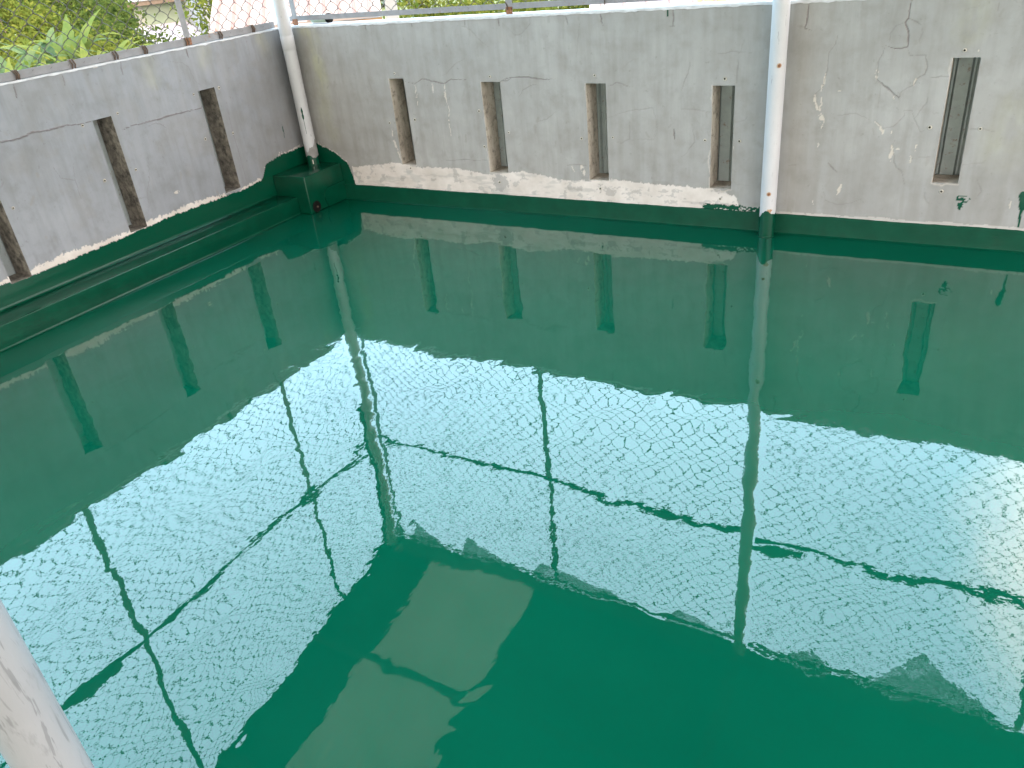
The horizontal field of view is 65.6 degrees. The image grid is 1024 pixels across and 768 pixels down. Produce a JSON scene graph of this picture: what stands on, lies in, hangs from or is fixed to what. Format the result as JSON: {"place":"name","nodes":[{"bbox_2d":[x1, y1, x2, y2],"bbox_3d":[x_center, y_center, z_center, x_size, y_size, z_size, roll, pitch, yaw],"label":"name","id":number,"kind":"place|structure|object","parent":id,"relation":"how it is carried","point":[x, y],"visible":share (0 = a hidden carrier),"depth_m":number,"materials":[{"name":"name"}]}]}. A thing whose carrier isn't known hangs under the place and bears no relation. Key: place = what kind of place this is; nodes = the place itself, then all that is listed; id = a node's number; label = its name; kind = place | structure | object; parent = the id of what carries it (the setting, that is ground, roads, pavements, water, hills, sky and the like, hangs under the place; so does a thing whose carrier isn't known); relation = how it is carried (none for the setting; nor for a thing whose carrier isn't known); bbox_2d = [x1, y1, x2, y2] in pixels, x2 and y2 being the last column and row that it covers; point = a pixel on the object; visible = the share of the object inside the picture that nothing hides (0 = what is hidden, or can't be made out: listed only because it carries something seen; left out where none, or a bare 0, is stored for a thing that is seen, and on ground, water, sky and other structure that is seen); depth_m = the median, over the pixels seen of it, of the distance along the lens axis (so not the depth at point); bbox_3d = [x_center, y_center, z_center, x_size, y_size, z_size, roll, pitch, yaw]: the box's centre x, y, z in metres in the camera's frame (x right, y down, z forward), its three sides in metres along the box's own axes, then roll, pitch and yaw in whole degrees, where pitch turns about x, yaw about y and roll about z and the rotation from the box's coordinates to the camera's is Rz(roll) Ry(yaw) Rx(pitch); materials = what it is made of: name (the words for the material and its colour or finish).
{"place":"outdoors","nodes":[
{"label":"outdoors","id":0,"kind":"place"},
{"bbox_2d":[5,0,584,51],"bbox_3d":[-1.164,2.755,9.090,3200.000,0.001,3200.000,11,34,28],"label":"ground","id":1,"kind":"structure","parent":0,"point":[410,5],"depth_m":96.22,"materials":[{"name":"green plant"}]},
{"bbox_2d":[4,57,23,72],"bbox_3d":[-13.047,-6.098,21.764,2.869,5.168,2.333,15,36,33],"label":"banana plant","id":2,"kind":"object","parent":1,"relation":"on","point":[8,65],"visible":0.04,"depth_m":21.65,"materials":[{"name":"green plant"}]},
{"bbox_2d":[0,30,46,68],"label":"bush","id":3,"kind":"object","parent":1,"relation":"on","point":[14,53],"visible":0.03,"depth_m":28.88,"materials":[{"name":"green plant"}]},
{"bbox_2d":[1,27,50,66],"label":"bush","id":4,"kind":"object","parent":1,"relation":"on","point":[27,42],"visible":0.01,"depth_m":31.25,"materials":[{"name":"green plant"}]},
{"bbox_2d":[0,32,68,73],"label":"banana plant","id":5,"kind":"object","parent":1,"relation":"on","point":[27,57],"visible":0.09,"depth_m":25.14,"materials":[{"name":"green plant"}]},
{"bbox_2d":[0,0,103,65],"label":"tree","id":6,"kind":"object","parent":1,"relation":"on","point":[34,20],"visible":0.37,"depth_m":40.87,"materials":[{"name":"green plant"}]},
{"bbox_2d":[0,25,110,63],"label":"banana plant","id":7,"kind":"object","parent":1,"relation":"on","point":[50,49],"visible":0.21,"depth_m":26.57,"materials":[{"name":"green plant"}]},
{"bbox_2d":[6,32,113,64],"bbox_3d":[-14.129,-8.268,25.653,5.740,5.468,5.162,-7,30,-2],"label":"bush","id":8,"kind":"object","parent":1,"relation":"on","point":[47,58],"depth_m":24.23,"materials":[{"name":"green plant"}]},
{"bbox_2d":[0,9,125,61],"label":"banana plant","id":9,"kind":"object","parent":1,"relation":"on","point":[67,28],"visible":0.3,"depth_m":25.78,"materials":[{"name":"green plant"}]},
{"bbox_2d":[25,40,108,66],"bbox_3d":[-12.463,-7.553,24.092,2.714,5.287,2.750,-24,34,-28],"label":"banana plant","id":10,"kind":"object","parent":1,"relation":"on","point":[83,54],"visible":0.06,"depth_m":23.86,"materials":[{"name":"green plant"}]},
{"bbox_2d":[0,0,148,50],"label":"tree","id":11,"kind":"object","parent":1,"relation":"on","point":[85,3],"visible":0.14,"depth_m":45.17,"materials":[{"name":"green plant"}]},
{"bbox_2d":[30,0,135,32],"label":"tree","id":12,"kind":"object","parent":1,"relation":"on","point":[131,9],"visible":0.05,"depth_m":90.39,"materials":[{"name":"green plant"}]},
{"bbox_2d":[59,36,152,56],"bbox_3d":[-12.446,-8.705,26.185,3.079,5.218,2.954,-4,30,4],"label":"banana plant","id":13,"kind":"object","parent":1,"relation":"on","point":[122,44],"visible":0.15,"depth_m":24.59,"materials":[{"name":"green plant"}]},
{"bbox_2d":[54,8,165,55],"bbox_3d":[-15.029,-11.556,31.008,5.512,6.059,5.236,11,34,28],"label":"bush","id":14,"kind":"object","parent":1,"relation":"on","point":[94,47],"visible":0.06,"depth_m":29.79,"materials":[{"name":"green plant"}]},
{"bbox_2d":[45,0,180,51],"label":"tree","id":15,"kind":"object","parent":1,"relation":"on","point":[125,17],"visible":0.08,"depth_m":41.25,"materials":[{"name":"green plant"}]},
{"bbox_2d":[127,0,202,43],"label":"house","id":16,"kind":"structure","parent":1,"relation":"on","point":[161,17],"depth_m":75.39,"materials":[{"name":"white paint"}]},
{"bbox_2d":[166,0,212,40],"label":"tree","id":17,"kind":"object","parent":1,"relation":"on","point":[200,3],"visible":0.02,"depth_m":39.01,"materials":[{"name":"green plant"}]},
{"bbox_2d":[184,0,211,32],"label":"house","id":18,"kind":"structure","parent":1,"relation":"on","point":[194,16],"depth_m":73.98,"materials":[{"name":"white paint"}]},
{"bbox_2d":[380,0,505,18],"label":"tree","id":19,"kind":"object","parent":1,"relation":"on","point":[417,3],"visible":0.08,"depth_m":32.20,"materials":[{"name":"green plant"}]},
{"bbox_2d":[423,0,579,14],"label":"tree","id":20,"kind":"object","parent":1,"relation":"on","point":[525,9],"visible":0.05,"depth_m":33.41,"materials":[{"name":"green plant"}]},
{"bbox_2d":[504,0,588,11],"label":"tree","id":21,"kind":"object","parent":1,"relation":"on","point":[575,7],"visible":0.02,"depth_m":37.16,"materials":[{"name":"green plant"}]},
{"bbox_2d":[589,0,736,7],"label":"house","id":22,"kind":"structure","parent":1,"relation":"on","point":[640,3],"depth_m":31.44,"materials":[{"name":"white paint"}]},
{"bbox_2d":[209,0,398,33],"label":"house","id":23,"kind":"structure","parent":0,"point":[343,6],"depth_m":21.28,"materials":[{"name":"white paint"}]},
{"bbox_2d":[0,199,1023,767],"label":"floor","id":24,"kind":"structure","parent":0,"point":[348,483],"depth_m":2.82,"materials":[{"name":"green liquid"}]},
{"bbox_2d":[0,599,94,767],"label":"pipe post","id":25,"kind":"object","parent":24,"relation":"on","point":[37,730],"visible":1,"depth_m":1.12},
{"bbox_2d":[0,194,300,352],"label":"ledge","id":26,"kind":"object","parent":24,"relation":"on","point":[35,315],"visible":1,"depth_m":5.09,"materials":[{"name":"green paint"}]},
{"bbox_2d":[273,162,346,213],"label":"plinth","id":27,"kind":"structure","parent":24,"relation":"on","point":[317,188],"depth_m":6.19,"materials":[{"name":"green paint"}]},
{"bbox_2d":[272,0,319,165],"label":"pipe post","id":28,"kind":"object","parent":27,"relation":"on","point":[293,69],"visible":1,"depth_m":6.03,"materials":[{"name":"white paint"}]},
{"bbox_2d":[758,0,790,237],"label":"pipe post","id":29,"kind":"object","parent":24,"relation":"on","point":[776,83],"visible":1,"depth_m":4.48,"materials":[{"name":"white paint"}]},
{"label":"floor slab","id":30,"kind":"structure","parent":0,"visible":0},
{"bbox_2d":[0,28,306,307],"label":"parapet wall","id":31,"kind":"structure","parent":30,"relation":"on","point":[62,217],"depth_m":5.15,"materials":[{"name":"grey paint"}]},
{"bbox_2d":[0,91,224,275],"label":"metal sheet","id":32,"kind":"object","parent":31,"relation":"attached to","point":[7,262],"visible":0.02,"depth_m":5.15,"materials":[{"name":"grey metal"}]},
{"bbox_2d":[0,0,274,82],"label":"wire fence","id":33,"kind":"object","parent":31,"relation":"on","point":[186,40],"visible":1,"depth_m":4.96,"materials":[{"name":"metal"}]},
{"bbox_2d":[291,0,1023,252],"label":"parapet wall","id":34,"kind":"structure","parent":30,"relation":"on","point":[867,86],"depth_m":4.82,"materials":[{"name":"grey paint"}]},
{"bbox_2d":[310,13,332,22],"bbox_3d":[-1.425,-2.737,5.947,0.191,0.066,0.066,14,35,31],"label":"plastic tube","id":35,"kind":"object","parent":34,"relation":"on","point":[323,20],"visible":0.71,"depth_m":5.92,"materials":[{"name":"white plastic"}]},
{"bbox_2d":[287,0,663,24],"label":"wire fence","id":36,"kind":"object","parent":34,"relation":"on","point":[508,5],"visible":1,"depth_m":5.35,"materials":[{"name":"metal"}]},
{"bbox_2d":[402,57,980,180],"bbox_3d":[0.971,-1.631,5.125,4.495,1.000,0.024,11,34,28],"label":"metal sheet","id":37,"kind":"object","parent":34,"relation":"attached to","point":[963,82],"visible":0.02,"depth_m":4.45,"materials":[{"name":"grey metal"}]}
]}

